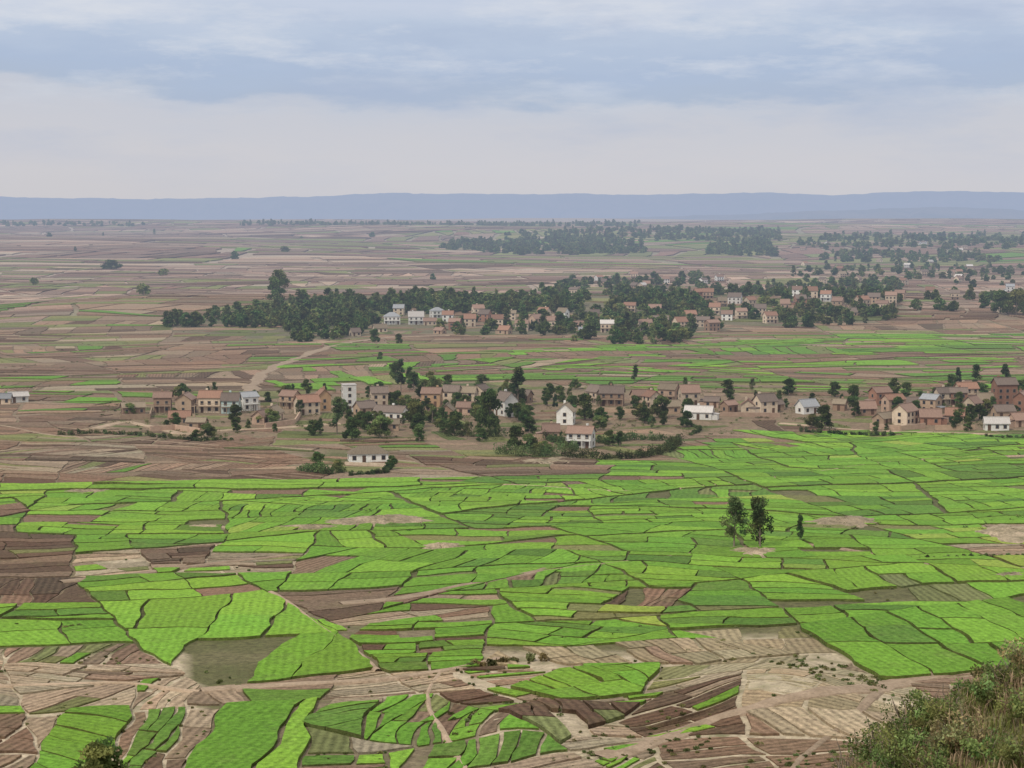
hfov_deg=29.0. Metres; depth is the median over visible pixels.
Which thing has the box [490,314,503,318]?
roof
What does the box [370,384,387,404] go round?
walls
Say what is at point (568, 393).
eucalyptus tree
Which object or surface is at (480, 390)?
walls
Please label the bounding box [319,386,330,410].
walls
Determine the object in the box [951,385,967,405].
walls
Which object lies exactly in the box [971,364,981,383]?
slender tree
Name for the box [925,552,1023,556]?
hedge
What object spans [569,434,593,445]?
windows
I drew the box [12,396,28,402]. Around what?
walls
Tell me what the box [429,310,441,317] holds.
walls
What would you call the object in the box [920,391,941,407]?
walls
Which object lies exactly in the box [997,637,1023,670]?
shrub
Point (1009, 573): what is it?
earth mound
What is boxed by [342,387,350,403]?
windows
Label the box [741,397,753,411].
walls
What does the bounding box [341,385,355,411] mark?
walls
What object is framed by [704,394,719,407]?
walls
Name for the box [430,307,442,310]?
roof
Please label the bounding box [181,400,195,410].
windows
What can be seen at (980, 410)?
mango tree
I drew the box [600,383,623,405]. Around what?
walls
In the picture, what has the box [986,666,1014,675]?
shrub
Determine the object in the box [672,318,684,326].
walls
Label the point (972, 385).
roof
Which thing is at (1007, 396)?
windows
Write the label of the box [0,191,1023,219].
mountain range
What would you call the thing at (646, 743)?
dirt path
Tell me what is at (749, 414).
mud wall
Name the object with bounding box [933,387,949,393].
roof
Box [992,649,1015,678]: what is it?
dry twig shrub
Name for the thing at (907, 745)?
shrub
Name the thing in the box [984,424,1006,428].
windows
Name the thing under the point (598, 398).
eucalyptus tree
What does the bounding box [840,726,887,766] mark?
shrub
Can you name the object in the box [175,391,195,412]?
walls
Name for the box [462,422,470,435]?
eucalyptus tree
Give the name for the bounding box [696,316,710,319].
roof
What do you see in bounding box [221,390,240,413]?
walls
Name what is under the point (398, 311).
walls
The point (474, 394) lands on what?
walls
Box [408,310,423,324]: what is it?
walls
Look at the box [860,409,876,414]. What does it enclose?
walls
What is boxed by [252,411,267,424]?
walls
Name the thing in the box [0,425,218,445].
dirt path
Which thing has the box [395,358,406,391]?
eucalyptus tree
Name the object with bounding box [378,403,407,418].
walls
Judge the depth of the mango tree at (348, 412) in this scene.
664.44 m
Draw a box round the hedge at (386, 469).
[348,458,397,475]
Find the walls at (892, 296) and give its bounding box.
[885,290,896,306]
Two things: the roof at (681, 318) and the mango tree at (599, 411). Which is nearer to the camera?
the mango tree at (599, 411)
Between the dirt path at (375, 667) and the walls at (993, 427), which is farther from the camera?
the walls at (993, 427)
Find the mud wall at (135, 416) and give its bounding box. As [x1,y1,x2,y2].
[120,407,152,419]
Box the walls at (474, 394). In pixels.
[462,384,477,400]
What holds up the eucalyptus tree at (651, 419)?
on the ground at (228, 662)
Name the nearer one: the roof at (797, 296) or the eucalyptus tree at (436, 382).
the eucalyptus tree at (436, 382)
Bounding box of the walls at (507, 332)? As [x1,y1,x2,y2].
[498,324,511,333]
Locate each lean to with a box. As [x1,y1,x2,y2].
[535,431,542,439]
[712,412,719,419]
[747,406,759,412]
[936,405,945,412]
[941,417,947,424]
[1009,419,1014,427]
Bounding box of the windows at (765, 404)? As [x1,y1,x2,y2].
[756,402,774,411]
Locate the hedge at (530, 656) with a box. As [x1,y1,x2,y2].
[466,651,548,666]
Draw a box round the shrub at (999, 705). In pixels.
[994,695,1023,719]
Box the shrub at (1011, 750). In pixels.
[996,724,1023,766]
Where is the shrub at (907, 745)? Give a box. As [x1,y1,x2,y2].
[870,726,937,767]
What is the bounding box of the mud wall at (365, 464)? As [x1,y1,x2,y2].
[345,462,385,466]
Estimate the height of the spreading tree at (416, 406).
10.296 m
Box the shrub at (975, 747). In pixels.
[957,726,1003,764]
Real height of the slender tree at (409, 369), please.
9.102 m
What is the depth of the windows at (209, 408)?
681.50 m
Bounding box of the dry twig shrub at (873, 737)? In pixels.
[866,712,896,749]
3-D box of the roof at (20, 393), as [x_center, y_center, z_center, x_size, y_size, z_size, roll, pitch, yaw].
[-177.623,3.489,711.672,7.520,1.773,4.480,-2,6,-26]
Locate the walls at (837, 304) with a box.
[832,296,843,305]
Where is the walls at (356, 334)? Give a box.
[349,330,360,335]
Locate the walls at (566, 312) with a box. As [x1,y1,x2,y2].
[564,308,569,317]
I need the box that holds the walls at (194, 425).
[186,415,206,429]
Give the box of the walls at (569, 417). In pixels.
[556,400,575,424]
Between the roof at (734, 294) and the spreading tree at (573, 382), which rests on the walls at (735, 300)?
the roof at (734, 294)
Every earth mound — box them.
[64,489,108,492]
[190,524,224,529]
[276,524,337,528]
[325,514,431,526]
[422,542,463,548]
[731,547,775,558]
[804,515,878,527]
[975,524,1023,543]
[997,572,1023,575]
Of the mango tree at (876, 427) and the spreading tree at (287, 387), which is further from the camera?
the spreading tree at (287, 387)
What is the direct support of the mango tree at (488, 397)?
on the ground at (228, 662)
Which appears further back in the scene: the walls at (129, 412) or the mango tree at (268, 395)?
the mango tree at (268, 395)
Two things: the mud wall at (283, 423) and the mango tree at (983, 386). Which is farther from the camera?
the mango tree at (983, 386)
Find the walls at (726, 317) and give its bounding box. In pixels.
[721,314,732,320]
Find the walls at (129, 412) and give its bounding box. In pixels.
[121,407,144,413]
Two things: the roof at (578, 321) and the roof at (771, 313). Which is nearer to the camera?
the roof at (578, 321)
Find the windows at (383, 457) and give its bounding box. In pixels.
[348,455,385,459]
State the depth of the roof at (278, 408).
663.00 m
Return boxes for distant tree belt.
[160,273,902,343]
[537,258,1023,310]
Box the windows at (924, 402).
[922,400,939,407]
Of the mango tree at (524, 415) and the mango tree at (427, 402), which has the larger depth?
the mango tree at (427, 402)
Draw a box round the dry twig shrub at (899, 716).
[891,696,905,726]
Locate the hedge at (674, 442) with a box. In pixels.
[560,433,684,459]
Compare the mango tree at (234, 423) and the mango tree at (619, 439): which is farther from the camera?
the mango tree at (234, 423)
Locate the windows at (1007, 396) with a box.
[993,389,1015,403]
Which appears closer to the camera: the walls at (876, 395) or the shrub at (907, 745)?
the shrub at (907, 745)
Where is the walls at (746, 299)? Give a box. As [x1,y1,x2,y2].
[744,295,755,305]
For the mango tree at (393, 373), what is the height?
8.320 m
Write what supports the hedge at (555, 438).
on the ground at (228, 662)
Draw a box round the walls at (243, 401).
[241,396,258,410]
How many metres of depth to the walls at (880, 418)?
654.06 m
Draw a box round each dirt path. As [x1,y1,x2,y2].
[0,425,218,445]
[0,681,199,692]
[58,553,292,582]
[201,657,501,693]
[268,591,381,671]
[339,568,544,604]
[425,672,467,767]
[503,455,1023,491]
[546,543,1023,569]
[591,672,963,759]
[778,423,993,434]
[790,687,883,767]
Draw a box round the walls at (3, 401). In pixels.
[1,396,11,403]
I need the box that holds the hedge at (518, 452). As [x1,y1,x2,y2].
[493,441,567,456]
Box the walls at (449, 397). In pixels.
[443,387,460,404]
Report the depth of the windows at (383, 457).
556.02 m
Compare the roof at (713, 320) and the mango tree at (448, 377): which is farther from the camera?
the roof at (713, 320)
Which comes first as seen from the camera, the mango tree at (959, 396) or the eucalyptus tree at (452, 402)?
the eucalyptus tree at (452, 402)
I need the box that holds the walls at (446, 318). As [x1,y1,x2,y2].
[442,309,453,321]
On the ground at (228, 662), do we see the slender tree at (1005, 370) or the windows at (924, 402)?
the slender tree at (1005, 370)
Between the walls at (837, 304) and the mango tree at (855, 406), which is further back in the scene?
the walls at (837, 304)
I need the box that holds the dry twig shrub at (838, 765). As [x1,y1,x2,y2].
[827,738,845,767]
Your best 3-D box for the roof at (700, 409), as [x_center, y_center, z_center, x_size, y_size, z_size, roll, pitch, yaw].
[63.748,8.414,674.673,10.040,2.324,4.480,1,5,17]
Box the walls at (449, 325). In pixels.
[448,317,461,329]
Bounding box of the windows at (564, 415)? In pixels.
[563,412,573,422]
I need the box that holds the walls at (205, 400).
[198,388,220,412]
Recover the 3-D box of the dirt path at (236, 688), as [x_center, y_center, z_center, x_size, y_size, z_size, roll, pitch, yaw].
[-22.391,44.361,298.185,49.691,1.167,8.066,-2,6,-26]
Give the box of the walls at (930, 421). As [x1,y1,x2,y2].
[919,418,940,424]
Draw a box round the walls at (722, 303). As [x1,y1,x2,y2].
[717,296,726,306]
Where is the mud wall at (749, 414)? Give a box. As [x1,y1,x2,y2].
[720,412,779,416]
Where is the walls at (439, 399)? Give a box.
[421,385,442,406]
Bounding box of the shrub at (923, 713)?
[913,705,947,725]
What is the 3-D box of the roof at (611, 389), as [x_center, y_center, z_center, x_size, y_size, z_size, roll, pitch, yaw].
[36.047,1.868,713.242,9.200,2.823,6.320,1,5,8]
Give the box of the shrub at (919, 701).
[909,688,952,713]
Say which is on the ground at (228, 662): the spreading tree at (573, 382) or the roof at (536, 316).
the spreading tree at (573, 382)
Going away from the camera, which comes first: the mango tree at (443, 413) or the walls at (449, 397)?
the mango tree at (443, 413)
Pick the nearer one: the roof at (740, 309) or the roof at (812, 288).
the roof at (740, 309)
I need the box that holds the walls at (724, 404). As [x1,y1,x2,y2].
[720,402,737,411]
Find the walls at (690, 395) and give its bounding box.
[678,382,699,405]
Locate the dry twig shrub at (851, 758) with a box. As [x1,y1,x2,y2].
[842,730,855,766]
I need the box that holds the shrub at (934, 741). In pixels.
[925,717,976,754]
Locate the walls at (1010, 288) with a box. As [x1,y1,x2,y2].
[1006,286,1014,290]
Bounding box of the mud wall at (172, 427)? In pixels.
[150,424,199,432]
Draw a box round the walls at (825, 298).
[820,289,831,300]
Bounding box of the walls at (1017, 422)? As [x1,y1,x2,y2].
[1009,415,1023,426]
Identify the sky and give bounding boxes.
[0,0,1023,198]
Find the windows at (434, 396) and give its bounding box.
[424,395,441,403]
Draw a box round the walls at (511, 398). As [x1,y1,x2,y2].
[494,389,517,415]
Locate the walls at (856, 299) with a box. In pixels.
[854,294,869,306]
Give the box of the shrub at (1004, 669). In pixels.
[969,660,1023,690]
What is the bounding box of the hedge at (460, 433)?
[441,424,508,436]
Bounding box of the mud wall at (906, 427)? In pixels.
[870,423,925,430]
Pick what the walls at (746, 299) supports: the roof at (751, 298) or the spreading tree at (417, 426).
the roof at (751, 298)
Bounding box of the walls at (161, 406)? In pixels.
[153,389,171,412]
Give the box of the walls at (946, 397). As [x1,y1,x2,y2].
[934,385,950,405]
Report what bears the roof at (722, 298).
on the walls at (722, 303)
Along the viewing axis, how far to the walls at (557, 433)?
619.01 m
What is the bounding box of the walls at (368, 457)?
[348,454,387,461]
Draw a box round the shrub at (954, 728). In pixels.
[928,697,997,752]
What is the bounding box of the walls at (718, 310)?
[709,306,720,314]
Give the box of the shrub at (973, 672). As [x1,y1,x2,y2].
[971,664,990,679]
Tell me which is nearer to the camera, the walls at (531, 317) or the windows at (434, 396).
the windows at (434, 396)
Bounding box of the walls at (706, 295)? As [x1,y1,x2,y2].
[703,287,712,297]
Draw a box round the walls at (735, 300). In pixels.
[728,295,741,303]
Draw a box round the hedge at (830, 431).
[798,426,895,435]
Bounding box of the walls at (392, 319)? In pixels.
[384,317,399,323]
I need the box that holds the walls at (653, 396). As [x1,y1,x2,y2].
[642,388,659,407]
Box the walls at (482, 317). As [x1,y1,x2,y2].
[478,311,491,320]
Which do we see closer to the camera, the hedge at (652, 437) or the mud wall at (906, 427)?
the hedge at (652, 437)
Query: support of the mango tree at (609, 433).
on the ground at (228, 662)
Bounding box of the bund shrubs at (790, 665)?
[0,267,1023,767]
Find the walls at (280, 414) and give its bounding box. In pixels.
[269,403,282,420]
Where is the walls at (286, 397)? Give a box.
[279,392,299,408]
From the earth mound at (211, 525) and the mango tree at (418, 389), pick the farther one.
the mango tree at (418, 389)
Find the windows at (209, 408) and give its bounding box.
[200,401,217,410]
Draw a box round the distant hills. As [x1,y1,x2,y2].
[608,207,1023,219]
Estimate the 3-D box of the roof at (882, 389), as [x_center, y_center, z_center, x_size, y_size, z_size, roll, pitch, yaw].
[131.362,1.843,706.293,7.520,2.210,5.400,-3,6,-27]
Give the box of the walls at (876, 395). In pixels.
[869,388,891,405]
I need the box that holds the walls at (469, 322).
[464,319,475,325]
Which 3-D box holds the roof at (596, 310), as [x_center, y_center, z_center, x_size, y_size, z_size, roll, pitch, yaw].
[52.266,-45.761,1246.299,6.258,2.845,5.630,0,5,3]
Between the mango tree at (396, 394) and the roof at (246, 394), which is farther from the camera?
the mango tree at (396, 394)
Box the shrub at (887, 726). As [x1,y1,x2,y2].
[864,719,916,749]
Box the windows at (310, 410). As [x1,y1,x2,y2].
[296,402,317,412]
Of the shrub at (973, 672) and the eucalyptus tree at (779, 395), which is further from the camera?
the eucalyptus tree at (779, 395)
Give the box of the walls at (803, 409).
[795,401,817,413]
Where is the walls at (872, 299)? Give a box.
[870,297,879,302]
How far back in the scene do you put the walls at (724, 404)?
690.35 m
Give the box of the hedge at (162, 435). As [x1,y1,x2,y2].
[57,428,233,441]
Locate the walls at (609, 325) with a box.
[600,318,613,331]
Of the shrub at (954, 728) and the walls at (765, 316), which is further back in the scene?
the walls at (765, 316)
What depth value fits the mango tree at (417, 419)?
637.78 m
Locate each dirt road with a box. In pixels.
[91,421,340,434]
[241,335,449,399]
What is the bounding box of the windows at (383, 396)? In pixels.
[370,395,385,403]
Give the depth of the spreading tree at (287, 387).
716.27 m
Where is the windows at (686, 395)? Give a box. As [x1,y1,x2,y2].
[679,394,696,397]
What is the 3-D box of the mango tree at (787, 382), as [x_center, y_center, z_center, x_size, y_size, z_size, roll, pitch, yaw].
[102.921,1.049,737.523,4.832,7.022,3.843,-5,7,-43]
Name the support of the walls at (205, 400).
on the ground at (228, 662)
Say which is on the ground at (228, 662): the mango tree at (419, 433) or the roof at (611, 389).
the mango tree at (419, 433)
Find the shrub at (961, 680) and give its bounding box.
[950,678,972,685]
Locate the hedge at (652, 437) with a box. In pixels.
[595,430,666,443]
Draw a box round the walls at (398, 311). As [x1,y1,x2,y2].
[393,306,404,314]
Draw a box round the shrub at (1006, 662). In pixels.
[993,653,1015,667]
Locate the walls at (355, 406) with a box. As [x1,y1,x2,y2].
[353,403,373,413]
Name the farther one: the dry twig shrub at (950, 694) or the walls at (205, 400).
the walls at (205, 400)
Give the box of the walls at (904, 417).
[892,405,917,424]
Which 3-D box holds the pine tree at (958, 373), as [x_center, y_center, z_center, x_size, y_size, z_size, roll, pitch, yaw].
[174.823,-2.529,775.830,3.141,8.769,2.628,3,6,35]
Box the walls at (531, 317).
[528,313,538,323]
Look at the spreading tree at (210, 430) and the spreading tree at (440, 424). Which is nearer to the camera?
the spreading tree at (210, 430)
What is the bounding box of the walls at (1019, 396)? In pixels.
[1013,389,1023,411]
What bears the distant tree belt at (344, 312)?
on the ground at (228, 662)
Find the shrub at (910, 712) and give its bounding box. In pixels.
[879,688,929,721]
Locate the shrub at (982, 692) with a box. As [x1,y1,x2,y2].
[969,672,1009,706]
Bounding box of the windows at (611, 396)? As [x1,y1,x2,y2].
[602,394,623,403]
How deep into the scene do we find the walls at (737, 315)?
1264.36 m
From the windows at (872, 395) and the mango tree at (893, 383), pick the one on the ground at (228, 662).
the mango tree at (893, 383)
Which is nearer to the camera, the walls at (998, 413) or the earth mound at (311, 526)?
the earth mound at (311, 526)
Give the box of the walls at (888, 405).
[881,395,904,411]
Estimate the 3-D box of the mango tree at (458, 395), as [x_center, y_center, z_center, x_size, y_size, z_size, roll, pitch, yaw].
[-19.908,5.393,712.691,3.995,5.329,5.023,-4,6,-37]
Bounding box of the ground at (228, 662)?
[0,218,1023,767]
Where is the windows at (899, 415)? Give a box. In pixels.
[898,412,916,422]
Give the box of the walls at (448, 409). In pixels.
[444,405,452,414]
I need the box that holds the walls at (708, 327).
[704,320,719,330]
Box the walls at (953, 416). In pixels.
[946,405,963,422]
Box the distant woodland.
[0,218,1023,294]
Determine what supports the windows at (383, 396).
attached to the walls at (379, 400)
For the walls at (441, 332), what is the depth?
1144.75 m
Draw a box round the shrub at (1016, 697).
[1002,682,1023,718]
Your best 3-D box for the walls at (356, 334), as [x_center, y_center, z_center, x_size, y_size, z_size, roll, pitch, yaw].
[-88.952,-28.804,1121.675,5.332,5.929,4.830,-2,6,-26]
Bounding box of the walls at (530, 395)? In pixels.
[524,391,532,402]
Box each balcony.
[153,403,170,412]
[198,403,219,412]
[243,401,259,410]
[277,399,292,408]
[567,437,589,448]
[599,397,622,406]
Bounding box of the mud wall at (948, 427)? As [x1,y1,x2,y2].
[935,425,974,429]
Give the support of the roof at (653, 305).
on the walls
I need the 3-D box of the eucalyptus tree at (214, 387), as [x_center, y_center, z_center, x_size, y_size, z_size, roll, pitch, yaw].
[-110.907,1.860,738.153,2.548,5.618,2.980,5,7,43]
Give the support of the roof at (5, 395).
on the walls at (3, 401)
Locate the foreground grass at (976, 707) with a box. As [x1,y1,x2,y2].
[831,665,1023,767]
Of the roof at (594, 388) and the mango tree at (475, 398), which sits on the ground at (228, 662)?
the mango tree at (475, 398)
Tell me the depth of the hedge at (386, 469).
531.26 m
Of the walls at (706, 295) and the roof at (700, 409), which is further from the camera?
the walls at (706, 295)
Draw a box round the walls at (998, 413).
[991,406,1009,415]
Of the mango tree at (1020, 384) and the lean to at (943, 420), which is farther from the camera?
the mango tree at (1020, 384)
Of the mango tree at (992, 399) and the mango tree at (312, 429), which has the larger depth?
the mango tree at (992, 399)
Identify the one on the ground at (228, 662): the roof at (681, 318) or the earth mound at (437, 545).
the earth mound at (437, 545)
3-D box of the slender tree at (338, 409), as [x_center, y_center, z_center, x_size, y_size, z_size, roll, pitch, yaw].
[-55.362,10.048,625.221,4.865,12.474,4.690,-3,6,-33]
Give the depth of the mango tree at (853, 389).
697.34 m
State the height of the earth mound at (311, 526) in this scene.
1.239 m
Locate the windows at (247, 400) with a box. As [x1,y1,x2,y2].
[245,399,255,408]
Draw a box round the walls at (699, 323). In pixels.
[696,315,704,326]
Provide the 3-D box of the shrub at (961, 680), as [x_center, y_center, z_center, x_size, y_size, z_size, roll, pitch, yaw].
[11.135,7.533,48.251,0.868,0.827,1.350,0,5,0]
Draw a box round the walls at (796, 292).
[792,285,800,295]
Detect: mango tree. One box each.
[170,412,180,424]
[190,429,201,437]
[228,404,241,419]
[230,417,240,430]
[264,391,271,400]
[267,276,285,299]
[272,423,277,431]
[300,379,311,393]
[304,420,319,434]
[310,451,324,470]
[341,417,361,439]
[344,409,352,419]
[356,411,364,428]
[361,411,374,430]
[365,385,370,396]
[369,329,380,341]
[373,381,383,385]
[377,352,382,358]
[385,455,397,468]
[388,361,403,378]
[388,398,393,404]
[390,390,402,404]
[395,333,402,342]
[406,371,419,388]
[409,413,424,429]
[414,384,425,397]
[414,427,423,441]
[423,398,433,409]
[437,407,448,420]
[442,374,452,383]
[445,415,460,431]
[448,410,464,431]
[450,392,461,404]
[459,394,470,400]
[473,374,489,385]
[473,395,483,408]
[474,388,502,428]
[475,423,483,428]
[475,427,488,440]
[491,424,500,434]
[504,403,513,416]
[506,425,523,447]
[512,402,521,419]
[513,407,521,420]
[518,404,534,418]
[519,408,532,423]
[522,418,536,432]
[541,389,552,405]
[542,383,555,397]
[553,385,565,401]
[566,394,577,407]
[573,393,593,419]
[594,407,608,421]
[603,430,614,445]
[614,406,624,418]
[615,430,625,446]
[630,395,641,408]
[637,407,650,422]
[658,412,667,424]
[680,410,693,426]
[681,397,693,414]
[720,379,734,393]
[726,389,734,399]
[782,378,792,394]
[784,399,789,407]
[790,378,795,389]
[815,403,833,429]
[827,381,841,396]
[847,384,859,406]
[850,401,861,415]
[872,421,878,430]
[887,377,900,392]
[891,396,903,408]
[900,381,911,396]
[912,399,920,408]
[947,374,957,386]
[949,411,962,427]
[954,392,963,405]
[957,403,966,414]
[963,416,972,430]
[966,404,977,419]
[975,404,988,419]
[978,382,988,391]
[990,289,1007,313]
[990,396,996,403]
[1017,380,1023,392]
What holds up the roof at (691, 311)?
on the walls
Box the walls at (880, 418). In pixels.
[872,410,891,424]
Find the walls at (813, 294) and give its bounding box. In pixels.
[808,285,817,297]
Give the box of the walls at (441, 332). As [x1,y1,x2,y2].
[433,326,446,333]
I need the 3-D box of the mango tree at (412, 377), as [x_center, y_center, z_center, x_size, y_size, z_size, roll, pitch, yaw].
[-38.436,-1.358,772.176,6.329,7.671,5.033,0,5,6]
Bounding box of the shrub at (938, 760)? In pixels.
[892,740,955,767]
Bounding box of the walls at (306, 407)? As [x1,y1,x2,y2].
[294,397,319,414]
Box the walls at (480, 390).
[477,386,486,395]
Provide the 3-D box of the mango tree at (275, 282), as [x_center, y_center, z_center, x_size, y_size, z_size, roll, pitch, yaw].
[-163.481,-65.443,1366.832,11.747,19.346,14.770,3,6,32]
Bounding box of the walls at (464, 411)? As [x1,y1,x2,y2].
[457,399,471,414]
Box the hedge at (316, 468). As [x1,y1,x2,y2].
[295,460,346,474]
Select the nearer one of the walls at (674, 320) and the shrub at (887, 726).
the shrub at (887, 726)
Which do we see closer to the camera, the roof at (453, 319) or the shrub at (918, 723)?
the shrub at (918, 723)
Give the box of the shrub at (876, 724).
[871,720,899,735]
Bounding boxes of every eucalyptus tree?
[212,382,217,389]
[271,269,289,293]
[295,399,304,412]
[316,417,323,433]
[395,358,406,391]
[400,413,405,423]
[434,379,441,386]
[450,395,455,406]
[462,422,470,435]
[566,387,571,395]
[595,395,601,403]
[647,414,655,428]
[718,495,749,545]
[745,496,773,546]
[749,378,755,389]
[775,389,783,400]
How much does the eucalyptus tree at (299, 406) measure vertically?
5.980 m
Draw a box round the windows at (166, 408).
[156,400,171,410]
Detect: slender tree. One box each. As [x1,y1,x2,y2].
[328,396,344,433]
[405,366,412,384]
[508,366,525,401]
[631,364,638,379]
[796,513,803,537]
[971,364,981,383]
[1000,363,1010,376]
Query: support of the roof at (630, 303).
on the walls
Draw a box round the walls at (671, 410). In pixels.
[658,405,679,413]
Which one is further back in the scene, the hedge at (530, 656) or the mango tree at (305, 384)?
the mango tree at (305, 384)
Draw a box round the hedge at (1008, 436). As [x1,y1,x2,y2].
[985,434,1023,437]
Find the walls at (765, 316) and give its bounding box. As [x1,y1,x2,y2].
[762,310,777,322]
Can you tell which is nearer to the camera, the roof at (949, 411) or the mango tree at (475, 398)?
the roof at (949, 411)
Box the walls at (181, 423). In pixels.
[169,418,185,424]
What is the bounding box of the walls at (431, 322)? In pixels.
[424,321,435,324]
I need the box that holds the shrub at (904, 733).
[880,712,929,754]
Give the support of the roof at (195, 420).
on the walls at (194, 425)
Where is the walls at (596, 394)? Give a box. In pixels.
[586,390,599,404]
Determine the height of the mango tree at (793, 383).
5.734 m
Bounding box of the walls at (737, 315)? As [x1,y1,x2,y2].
[735,309,746,318]
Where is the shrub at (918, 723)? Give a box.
[899,715,931,735]
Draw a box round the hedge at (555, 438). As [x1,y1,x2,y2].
[541,429,579,451]
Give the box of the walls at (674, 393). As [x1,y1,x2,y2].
[658,386,677,398]
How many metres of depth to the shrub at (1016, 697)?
42.02 m
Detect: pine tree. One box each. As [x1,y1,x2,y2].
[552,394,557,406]
[621,312,630,324]
[955,366,961,381]
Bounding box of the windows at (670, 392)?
[661,391,677,398]
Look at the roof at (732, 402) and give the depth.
690.77 m
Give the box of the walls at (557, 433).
[543,421,558,439]
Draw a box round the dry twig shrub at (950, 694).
[942,683,967,713]
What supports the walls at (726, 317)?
on the ground at (228, 662)
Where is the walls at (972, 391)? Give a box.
[954,380,978,393]
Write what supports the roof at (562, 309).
on the walls at (566, 312)
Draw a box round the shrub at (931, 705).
[914,688,969,728]
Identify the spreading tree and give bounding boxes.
[100,259,122,268]
[124,403,135,413]
[171,385,191,395]
[199,424,216,437]
[255,408,280,422]
[277,385,293,393]
[331,459,343,470]
[341,399,349,412]
[366,415,393,437]
[371,411,380,417]
[396,395,416,408]
[403,399,426,423]
[412,424,424,433]
[419,371,442,386]
[425,405,441,422]
[433,417,446,431]
[470,404,480,416]
[501,379,512,391]
[520,434,537,449]
[536,441,553,454]
[568,379,581,388]
[592,415,606,428]
[631,403,649,417]
[649,395,670,415]
[804,413,818,426]
[953,408,968,418]
[982,399,992,411]
[1000,288,1023,314]
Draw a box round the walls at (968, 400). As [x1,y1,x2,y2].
[962,397,981,415]
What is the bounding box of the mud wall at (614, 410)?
[604,408,634,412]
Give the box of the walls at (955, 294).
[951,293,959,298]
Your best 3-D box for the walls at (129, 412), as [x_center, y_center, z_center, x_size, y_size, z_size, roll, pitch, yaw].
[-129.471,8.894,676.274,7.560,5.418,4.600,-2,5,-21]
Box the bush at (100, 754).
[71,736,128,767]
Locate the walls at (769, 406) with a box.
[753,392,777,412]
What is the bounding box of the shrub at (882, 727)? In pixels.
[867,718,901,742]
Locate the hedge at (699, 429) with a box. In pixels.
[677,417,702,434]
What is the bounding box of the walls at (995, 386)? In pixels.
[991,375,1017,403]
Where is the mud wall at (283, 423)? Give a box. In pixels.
[264,411,300,427]
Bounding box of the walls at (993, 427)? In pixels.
[983,420,1008,430]
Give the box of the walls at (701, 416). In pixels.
[688,403,712,419]
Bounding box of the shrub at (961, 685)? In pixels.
[951,681,976,700]
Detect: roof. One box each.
[0,393,12,398]
[7,391,29,396]
[119,401,145,407]
[152,391,172,397]
[167,410,191,417]
[174,391,196,399]
[185,417,208,422]
[197,390,222,397]
[220,392,241,400]
[240,391,259,397]
[250,409,269,417]
[268,404,284,413]
[278,389,300,396]
[292,394,321,402]
[315,387,331,395]
[341,383,356,384]
[347,445,389,453]
[348,327,361,332]
[352,400,375,408]
[369,386,388,393]
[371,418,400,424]
[372,324,387,328]
[372,404,408,412]
[383,312,400,316]
[393,304,404,307]
[408,311,423,316]
[420,387,443,393]
[423,317,436,320]
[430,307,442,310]
[433,327,446,330]
[441,310,453,314]
[442,384,461,391]
[443,402,455,410]
[448,318,461,321]
[455,401,475,407]
[459,386,478,392]
[463,314,475,318]
[471,304,484,308]
[475,383,490,389]
[477,309,491,314]
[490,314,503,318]
[496,390,519,401]
[497,325,512,330]
[514,319,529,323]
[514,389,533,396]
[527,314,540,318]
[541,423,560,431]
[545,316,555,320]
[555,401,576,411]
[556,307,569,312]
[565,425,596,433]
[574,320,584,324]
[585,384,599,392]
[590,309,599,313]
[598,385,625,393]
[600,319,613,323]
[623,302,636,305]
[629,389,646,395]
[638,319,652,322]
[641,389,661,397]
[648,304,661,307]
[657,382,678,389]
[662,399,681,406]
[671,316,687,321]
[677,384,701,392]
[683,310,697,314]
[683,405,714,412]
[693,288,701,291]
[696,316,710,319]
[702,288,713,291]
[703,319,720,322]
[703,396,720,401]
[709,302,721,306]
[716,297,727,300]
[719,399,738,405]
[721,310,732,313]
[727,292,742,296]
[734,308,747,311]
[743,296,756,299]
[751,393,778,401]
[753,304,766,308]
[762,311,777,315]
[778,399,785,404]
[780,299,789,303]
[791,286,802,289]
[793,294,807,298]
[794,398,819,407]
[807,286,817,290]
[820,290,831,293]
[831,297,844,300]
[831,398,848,404]
[846,307,857,312]
[853,295,870,299]
[859,400,877,408]
[867,292,880,296]
[867,386,892,392]
[871,411,891,418]
[875,300,888,303]
[880,393,906,399]
[885,291,897,295]
[891,402,918,412]
[895,289,905,292]
[906,396,919,404]
[918,408,942,417]
[919,393,943,399]
[925,286,934,289]
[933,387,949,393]
[944,407,965,415]
[949,387,968,392]
[950,289,959,292]
[953,382,979,388]
[961,395,983,403]
[975,392,995,400]
[982,416,1010,423]
[989,404,1016,411]
[990,377,1018,384]
[1008,412,1023,420]
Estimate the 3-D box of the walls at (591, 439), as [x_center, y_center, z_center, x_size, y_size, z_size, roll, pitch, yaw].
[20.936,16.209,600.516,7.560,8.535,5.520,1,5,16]
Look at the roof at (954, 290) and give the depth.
1412.90 m
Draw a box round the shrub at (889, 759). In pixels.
[858,739,913,767]
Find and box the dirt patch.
[514,456,575,465]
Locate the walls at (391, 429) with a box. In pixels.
[387,416,398,430]
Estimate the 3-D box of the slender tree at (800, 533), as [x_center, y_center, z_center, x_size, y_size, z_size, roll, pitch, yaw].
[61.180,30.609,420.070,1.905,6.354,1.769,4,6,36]
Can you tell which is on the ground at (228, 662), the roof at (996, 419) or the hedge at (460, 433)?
the hedge at (460, 433)
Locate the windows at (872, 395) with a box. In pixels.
[871,394,881,403]
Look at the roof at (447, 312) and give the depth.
1238.92 m
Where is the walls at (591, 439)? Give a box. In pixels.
[567,423,594,447]
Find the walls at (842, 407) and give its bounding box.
[833,397,846,410]
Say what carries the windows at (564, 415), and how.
attached to the walls at (569, 417)

